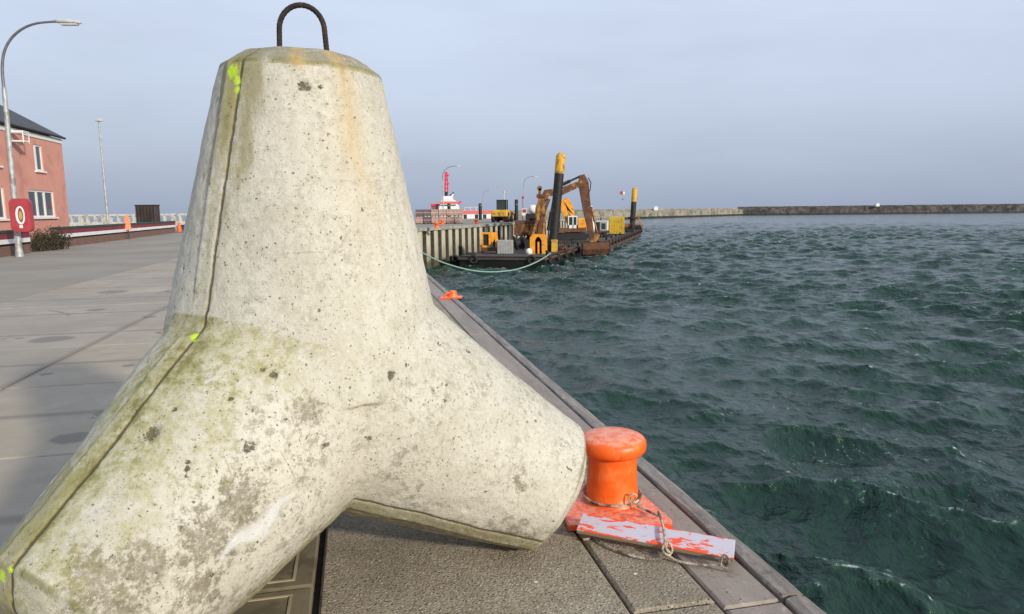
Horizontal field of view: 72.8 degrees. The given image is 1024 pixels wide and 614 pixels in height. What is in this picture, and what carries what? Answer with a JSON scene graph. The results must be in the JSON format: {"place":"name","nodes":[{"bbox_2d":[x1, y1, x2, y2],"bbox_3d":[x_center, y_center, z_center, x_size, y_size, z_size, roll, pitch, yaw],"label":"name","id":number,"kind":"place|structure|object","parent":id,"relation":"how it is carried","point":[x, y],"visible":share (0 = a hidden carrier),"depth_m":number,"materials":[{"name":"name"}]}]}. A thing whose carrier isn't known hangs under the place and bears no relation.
{"place":"outdoors","nodes":[
{"label":"outdoors","id":0,"kind":"place"},
{"bbox_2d":[0,105,69,244],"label":"house","id":1,"kind":"structure","parent":0,"point":[39,167],"depth_m":39.13,"materials":[{"name":"brick"}]},
{"bbox_2d":[0,187,9,220],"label":"window","id":2,"kind":"structure","parent":1,"relation":"in","point":[2,207],"depth_m":35.21,"materials":[{"name":"white paint"}]},
{"bbox_2d":[33,144,46,172],"bbox_3d":[-26.790,-8.386,39.324,0.260,1.550,1.300,-2,8,-12],"label":"window","id":3,"kind":"structure","parent":1,"relation":"in","point":[37,148],"depth_m":39.45,"materials":[{"name":"white paint"}]},
{"bbox_2d":[28,190,58,218],"bbox_3d":[-26.741,-5.822,39.581,0.260,1.600,3.500,-2,8,-12],"label":"window","id":4,"kind":"structure","parent":1,"relation":"in","point":[42,201],"depth_m":39.76,"materials":[{"name":"white paint"}]},
{"bbox_2d":[0,258,177,546],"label":"quay paving","id":5,"kind":"structure","parent":0,"point":[71,356],"depth_m":7.87,"materials":[{"name":"concrete"}]},
{"bbox_2d":[233,534,319,613],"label":"brown paving","id":6,"kind":"structure","parent":0,"point":[300,588],"depth_m":3.08,"materials":[{"name":"brown stone"}]},
{"bbox_2d":[248,552,299,613],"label":"paving grout","id":7,"kind":"object","parent":6,"relation":"on","point":[287,595],"visible":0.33,"depth_m":3.01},
{"bbox_2d":[0,216,604,302],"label":"asphalt road","id":8,"kind":"structure","parent":0,"point":[30,273],"depth_m":24.89,"materials":[{"name":"grey asphalt"}]},
{"bbox_2d":[0,230,30,256],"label":"garden wall","id":9,"kind":"structure","parent":8,"relation":"on","point":[7,246],"depth_m":28.86,"materials":[{"name":"red brick"}]},
{"bbox_2d":[1,19,81,256],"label":"street lamp","id":10,"kind":"object","parent":8,"relation":"on","point":[13,192],"visible":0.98,"depth_m":27.48,"materials":[{"name":"metal"}]},
{"bbox_2d":[14,232,17,242],"bbox_3d":[-20.019,-2.799,28.029,0.120,0.450,0.023,0,8,0],"label":"service door","id":11,"kind":"structure","parent":10,"relation":"in","point":[15,233],"depth_m":28.02,"materials":[{"name":"metal"}]},
{"bbox_2d":[8,198,34,231],"bbox_3d":[-19.583,-3.658,27.749,0.750,1.330,0.268,-2,8,-12],"label":"lifebuoy box","id":12,"kind":"object","parent":10,"relation":"attached to","point":[21,214],"visible":1,"depth_m":27.65,"materials":[{"name":"red plastic"}]},
{"bbox_2d":[27,224,72,251],"bbox_3d":[-22.062,-3.307,32.901,1.500,1.279,3.224,-1,8,0],"label":"shrub","id":13,"kind":"object","parent":8,"relation":"on","point":[48,241],"visible":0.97,"depth_m":32.75,"materials":[{"name":"green plant"}]},
{"bbox_2d":[94,119,108,223],"bbox_3d":[-30.604,-9.645,52.124,0.480,8.700,0.320,-1,8,0],"label":"street lamp","id":14,"kind":"object","parent":8,"relation":"on","point":[104,186],"visible":0.81,"depth_m":52.04,"materials":[{"name":"metal"}]},
{"bbox_2d":[50,221,175,246],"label":"garden wall","id":15,"kind":"structure","parent":8,"relation":"on","point":[83,235],"depth_m":44.01,"materials":[{"name":"red brick"}]},
{"bbox_2d":[69,213,186,225],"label":"balustrade","id":16,"kind":"object","parent":8,"relation":"on","point":[80,222],"visible":0.19,"depth_m":103.44,"materials":[{"name":"concrete"}]},
{"bbox_2d":[124,215,131,238],"bbox_3d":[-25.890,-5.388,46.871,0.399,1.615,0.120,-3,8,-14],"label":"marker board","id":17,"kind":"object","parent":8,"relation":"on","point":[127,223],"visible":0.95,"depth_m":46.79,"materials":[{"name":"orange plastic"}]},
{"bbox_2d":[134,205,159,222],"bbox_3d":[-31.382,-7.578,59.982,1.640,2.460,1.280,-2,8,-8],"label":"storage container","id":18,"kind":"object","parent":8,"relation":"on","point":[147,213],"visible":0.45,"depth_m":59.35,"materials":[{"name":"brown metal"}]},
{"bbox_2d":[177,222,181,231],"bbox_3d":[-30.379,-7.284,63.457,0.600,0.900,0.600,-1,8,0],"label":"traffic cone","id":19,"kind":"object","parent":8,"relation":"on","point":[179,228],"visible":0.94,"depth_m":63.33,"materials":[{"name":"orange plastic"}]},
{"bbox_2d":[416,217,423,223],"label":"brick pallet","id":20,"kind":"object","parent":8,"relation":"on","point":[419,220],"visible":0.99,"depth_m":90.84,"materials":[{"name":"red brick"}]},
{"bbox_2d":[415,209,422,216],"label":"brick pallet","id":21,"kind":"object","parent":20,"relation":"on","point":[419,213],"visible":1,"depth_m":90.69,"materials":[{"name":"brick"}]},
{"bbox_2d":[424,217,431,223],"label":"brick pallet","id":22,"kind":"object","parent":8,"relation":"on","point":[427,220],"visible":0.95,"depth_m":90.92,"materials":[{"name":"red brick"}]},
{"bbox_2d":[423,209,430,216],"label":"brick pallet","id":23,"kind":"object","parent":22,"relation":"on","point":[427,212],"visible":0.94,"depth_m":90.76,"materials":[{"name":"brick"}]},
{"bbox_2d":[431,217,438,223],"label":"brick pallet","id":24,"kind":"object","parent":8,"relation":"on","point":[434,219],"visible":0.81,"depth_m":90.77,"materials":[{"name":"red brick"}]},
{"bbox_2d":[431,209,438,216],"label":"brick pallet","id":25,"kind":"object","parent":24,"relation":"on","point":[434,212],"visible":1,"depth_m":90.71,"materials":[{"name":"brick"}]},
{"bbox_2d":[439,217,446,223],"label":"brick pallet","id":26,"kind":"object","parent":8,"relation":"on","point":[444,218],"visible":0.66,"depth_m":90.82,"materials":[{"name":"red brick"}]},
{"bbox_2d":[439,209,446,215],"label":"brick pallet","id":27,"kind":"object","parent":26,"relation":"on","point":[442,212],"visible":0.97,"depth_m":90.76,"materials":[{"name":"brick"}]},
{"bbox_2d":[447,217,454,223],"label":"brick pallet","id":28,"kind":"object","parent":8,"relation":"on","point":[450,220],"visible":1,"depth_m":90.79,"materials":[{"name":"red brick"}]},
{"bbox_2d":[447,209,454,215],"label":"brick pallet","id":29,"kind":"object","parent":28,"relation":"on","point":[450,212],"visible":1,"depth_m":90.69,"materials":[{"name":"brick"}]},
{"bbox_2d":[442,165,460,216],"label":"street lamp","id":30,"kind":"object","parent":8,"relation":"on","point":[442,186],"visible":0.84,"depth_m":117.25,"materials":[{"name":"metal"}]},
{"bbox_2d":[455,216,462,223],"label":"brick pallet","id":31,"kind":"object","parent":8,"relation":"on","point":[458,219],"visible":1,"depth_m":90.92,"materials":[{"name":"red brick"}]},
{"bbox_2d":[455,209,462,215],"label":"brick pallet","id":32,"kind":"object","parent":31,"relation":"on","point":[458,212],"visible":1,"depth_m":90.65,"materials":[{"name":"brick"}]},
{"bbox_2d":[478,203,481,219],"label":"dolphin post","id":33,"kind":"object","parent":8,"relation":"on","point":[480,211],"visible":1,"depth_m":126.57,"materials":[{"name":"black metal"}]},
{"bbox_2d":[491,191,514,221],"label":"wheel loader","id":34,"kind":"object","parent":8,"relation":"on","point":[500,212],"visible":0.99,"depth_m":98.92,"materials":[{"name":"yellow metal"}]},
{"bbox_2d":[514,199,517,219],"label":"post","id":35,"kind":"object","parent":8,"relation":"on","point":[516,209],"visible":0.83,"depth_m":98.84,"materials":[{"name":"black metal"}]},
{"bbox_2d":[523,176,537,208],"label":"street lamp","id":36,"kind":"object","parent":8,"relation":"on","point":[523,189],"visible":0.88,"depth_m":155.75,"materials":[{"name":"grey metal"}]},
{"bbox_2d":[526,205,535,219],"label":"gas tank","id":37,"kind":"object","parent":8,"relation":"on","point":[531,209],"visible":0.69,"depth_m":94.77,"materials":[{"name":"white metal"}]},
{"bbox_2d":[312,527,326,613],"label":"quay ground","id":38,"kind":"structure","parent":0,"point":[317,592],"depth_m":3.28,"materials":[{"name":"black"}]},
{"bbox_2d":[417,216,620,268],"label":"sheet pile wall","id":39,"kind":"structure","parent":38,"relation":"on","point":[442,243],"depth_m":77.42,"materials":[{"name":"metal"}]},
{"bbox_2d":[522,209,526,219],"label":"notice board","id":40,"kind":"object","parent":39,"relation":"on","point":[524,211],"visible":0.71,"depth_m":101.52,"materials":[{"name":"white paint"}]},
{"bbox_3d":[-3.486,2.099,23.491,0.470,7.148,75.198,-2,8,-12],"label":"near quay wall","id":41,"kind":"object","parent":38,"relation":"on","visible":0},
{"bbox_2d":[427,278,792,613],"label":"coping strip","id":42,"kind":"object","parent":41,"relation":"on","point":[741,590],"visible":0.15,"depth_m":3.59,"materials":[{"name":"concrete"}]},
{"bbox_2d":[577,513,734,561],"bbox_3d":[0.696,1.123,3.400,0.750,0.027,0.130,4,23,20],"label":"timber board","id":43,"kind":"object","parent":42,"relation":"on","point":[702,545],"visible":1,"depth_m":3.38,"materials":[{"name":"white wood"}]},
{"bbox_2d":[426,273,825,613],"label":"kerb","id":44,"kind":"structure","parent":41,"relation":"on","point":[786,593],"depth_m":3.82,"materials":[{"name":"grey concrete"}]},
{"bbox_2d":[439,290,461,298],"bbox_3d":[-1.174,-0.242,13.301,0.477,0.138,0.299,-2,8,-12],"label":"deck ring","id":45,"kind":"object","parent":44,"relation":"on","point":[451,293],"visible":0.99,"depth_m":13.24,"materials":[{"name":"paint"}]},
{"bbox_2d":[574,479,714,613],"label":"slab","id":46,"kind":"object","parent":41,"relation":"on","point":[643,586],"visible":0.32,"depth_m":3.14,"materials":[{"name":"grey concrete"}]},
{"bbox_2d":[564,427,671,530],"bbox_3d":[0.551,0.917,3.848,0.574,0.409,0.569,-1,8,0],"label":"mooring bollard","id":47,"kind":"object","parent":46,"relation":"on","point":[613,454],"visible":0.9,"depth_m":3.78,"materials":[{"name":"orange metal"}]},
{"bbox_2d":[582,484,734,572],"bbox_3d":[0.598,1.097,3.563,0.517,0.126,1.057,-3,8,-19],"label":"chain","id":48,"kind":"object","parent":47,"relation":"attached to","point":[668,553],"visible":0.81,"depth_m":3.35,"materials":[{"name":"brown metal"}]},
{"bbox_2d":[0,0,1023,214],"label":"sky","id":49,"kind":"structure","parent":0,"point":[685,104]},
{"bbox_2d":[513,234,525,250],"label":"hose reel","id":50,"kind":"object","parent":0,"point":[518,242],"visible":0.98,"depth_m":79.88,"materials":[{"name":"black metal"}]},
{"bbox_2d":[319,295,723,613],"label":"quay edge paving","id":51,"kind":"structure","parent":0,"point":[373,566],"depth_m":3.18,"materials":[{"name":"grey concrete"}]},
{"bbox_2d":[0,2,585,613],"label":"concrete tetrapod","id":52,"kind":"object","parent":51,"relation":"on","point":[312,364],"visible":1,"depth_m":2.68,"materials":[{"name":"beige concrete"}]},
{"bbox_2d":[69,212,1023,613],"bbox_3d":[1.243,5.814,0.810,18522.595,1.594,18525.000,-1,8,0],"label":"harbour water","id":53,"kind":"structure","parent":0,"point":[825,414],"depth_m":24.57,"materials":[{"name":"teal liquid"}]},
{"bbox_2d":[414,172,490,219],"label":"rescue ship","id":54,"kind":"object","parent":53,"relation":"on","point":[470,214],"visible":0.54,"depth_m":146.39,"materials":[{"name":"white metal"}]},
{"bbox_2d":[449,252,475,265],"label":"tyre fender","id":55,"kind":"object","parent":53,"relation":"on","point":[453,259],"visible":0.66,"depth_m":72.78,"materials":[{"name":"rubber"}]},
{"bbox_2d":[458,242,580,270],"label":"pontoon","id":56,"kind":"object","parent":53,"relation":"on","point":[518,258],"visible":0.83,"depth_m":70.78,"materials":[{"name":"black metal"}]},
{"bbox_2d":[422,252,550,272],"bbox_3d":[-3.535,-4.657,59.395,1.297,4.077,27.854,5,9,33],"label":"mooring rope","id":57,"kind":"object","parent":56,"relation":"attached to","point":[484,271],"visible":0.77,"depth_m":61.67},
{"bbox_2d":[480,232,497,252],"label":"pump engine","id":58,"kind":"object","parent":56,"relation":"on","point":[487,241],"visible":0.81,"depth_m":74.86,"materials":[{"name":"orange metal"}]},
{"bbox_2d":[497,240,512,253],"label":"generator box","id":59,"kind":"object","parent":56,"relation":"on","point":[504,246],"visible":0.94,"depth_m":73.62,"materials":[{"name":"grey metal"}]},
{"bbox_2d":[526,248,531,253],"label":"float","id":60,"kind":"object","parent":56,"relation":"on","point":[528,250],"visible":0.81,"depth_m":72.72,"materials":[{"name":"white paint"}]},
{"bbox_2d":[525,186,548,248],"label":"gantry frame","id":61,"kind":"object","parent":56,"relation":"on","point":[539,195],"visible":0.65,"depth_m":82.33,"materials":[{"name":"orange metal"}]},
{"bbox_2d":[518,211,540,248],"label":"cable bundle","id":62,"kind":"object","parent":61,"relation":"hanging from","point":[531,233],"visible":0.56,"depth_m":82.84,"materials":[{"name":"black rubber"}]},
{"bbox_2d":[530,234,546,253],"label":"winch housing","id":63,"kind":"object","parent":56,"relation":"on","point":[538,243],"visible":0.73,"depth_m":73.25,"materials":[{"name":"metal"}]},
{"bbox_2d":[551,240,557,251],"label":"deck locker","id":64,"kind":"object","parent":56,"relation":"on","point":[554,245],"visible":0.88,"depth_m":76.51,"materials":[{"name":"yellow metal"}]},
{"bbox_2d":[514,174,609,255],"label":"excavator","id":65,"kind":"object","parent":56,"relation":"on","point":[524,227],"visible":0.65,"depth_m":84.61,"materials":[{"name":"orange metal"}]},
{"bbox_2d":[521,224,528,232],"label":"access door","id":66,"kind":"structure","parent":65,"relation":"in","point":[524,227],"depth_m":83.96,"materials":[{"name":"brown metal"}]},
{"bbox_2d":[561,245,572,250],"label":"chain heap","id":67,"kind":"object","parent":56,"relation":"on","point":[563,247],"visible":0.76,"depth_m":79.52,"materials":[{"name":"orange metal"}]},
{"bbox_2d":[564,238,573,245],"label":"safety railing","id":68,"kind":"object","parent":56,"relation":"on","point":[569,241],"visible":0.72,"depth_m":86.46,"materials":[{"name":"black metal"}]},
{"bbox_2d":[547,153,565,250],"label":"spud pile","id":69,"kind":"object","parent":53,"relation":"in","point":[557,195],"visible":0.77,"depth_m":76.69,"materials":[{"name":"metal"}]},
{"bbox_2d":[558,227,642,248],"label":"pontoon","id":70,"kind":"object","parent":53,"relation":"on","point":[614,240],"visible":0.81,"depth_m":108.16,"materials":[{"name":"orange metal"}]},
{"bbox_2d":[558,198,588,239],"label":"excavator","id":71,"kind":"object","parent":70,"relation":"on","point":[576,229],"visible":0.81,"depth_m":99.57,"materials":[{"name":"orange metal"}]},
{"bbox_2d":[595,221,608,233],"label":"site cabin","id":72,"kind":"object","parent":70,"relation":"on","point":[602,225],"visible":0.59,"depth_m":117.72,"materials":[{"name":"white metal"}]},
{"bbox_2d":[595,222,599,232],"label":"door","id":73,"kind":"structure","parent":72,"relation":"in","point":[597,223],"depth_m":117.80,"materials":[{"name":"grey metal"}]},
{"bbox_2d":[601,223,605,228],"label":"window","id":74,"kind":"structure","parent":72,"relation":"in","point":[603,225],"depth_m":117.69,"materials":[{"name":"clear glass"}]},
{"bbox_2d":[598,230,610,236],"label":"pipe rack","id":75,"kind":"object","parent":70,"relation":"on","point":[601,233],"visible":0.81,"depth_m":109.28,"materials":[{"name":"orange metal"}]},
{"bbox_2d":[609,217,623,234],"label":"container","id":76,"kind":"object","parent":70,"relation":"on","point":[616,225],"visible":0.83,"depth_m":118.93,"materials":[{"name":"yellow metal"}]},
{"bbox_2d":[511,208,743,218],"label":"breakwater","id":77,"kind":"object","parent":53,"relation":"in","point":[668,213],"visible":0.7,"depth_m":447.88,"materials":[{"name":"concrete"}]},
{"bbox_2d":[628,187,636,229],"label":"spud pile","id":78,"kind":"object","parent":53,"relation":"in","point":[632,217],"visible":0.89,"depth_m":146.56,"materials":[{"name":"metal"}]},
{"bbox_2d":[737,204,1023,214],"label":"breakwater","id":79,"kind":"object","parent":53,"relation":"in","point":[895,209],"visible":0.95,"depth_m":545.00,"materials":[{"name":"stone"}]},
{"bbox_2d":[624,223,633,231],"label":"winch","id":80,"kind":"object","parent":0,"point":[629,227],"visible":0.87,"depth_m":132.68,"materials":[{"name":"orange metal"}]},
{"bbox_2d":[635,216,642,228],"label":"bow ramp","id":81,"kind":"structure","parent":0,"point":[640,225],"depth_m":150.38,"materials":[{"name":"metal"}]}
]}

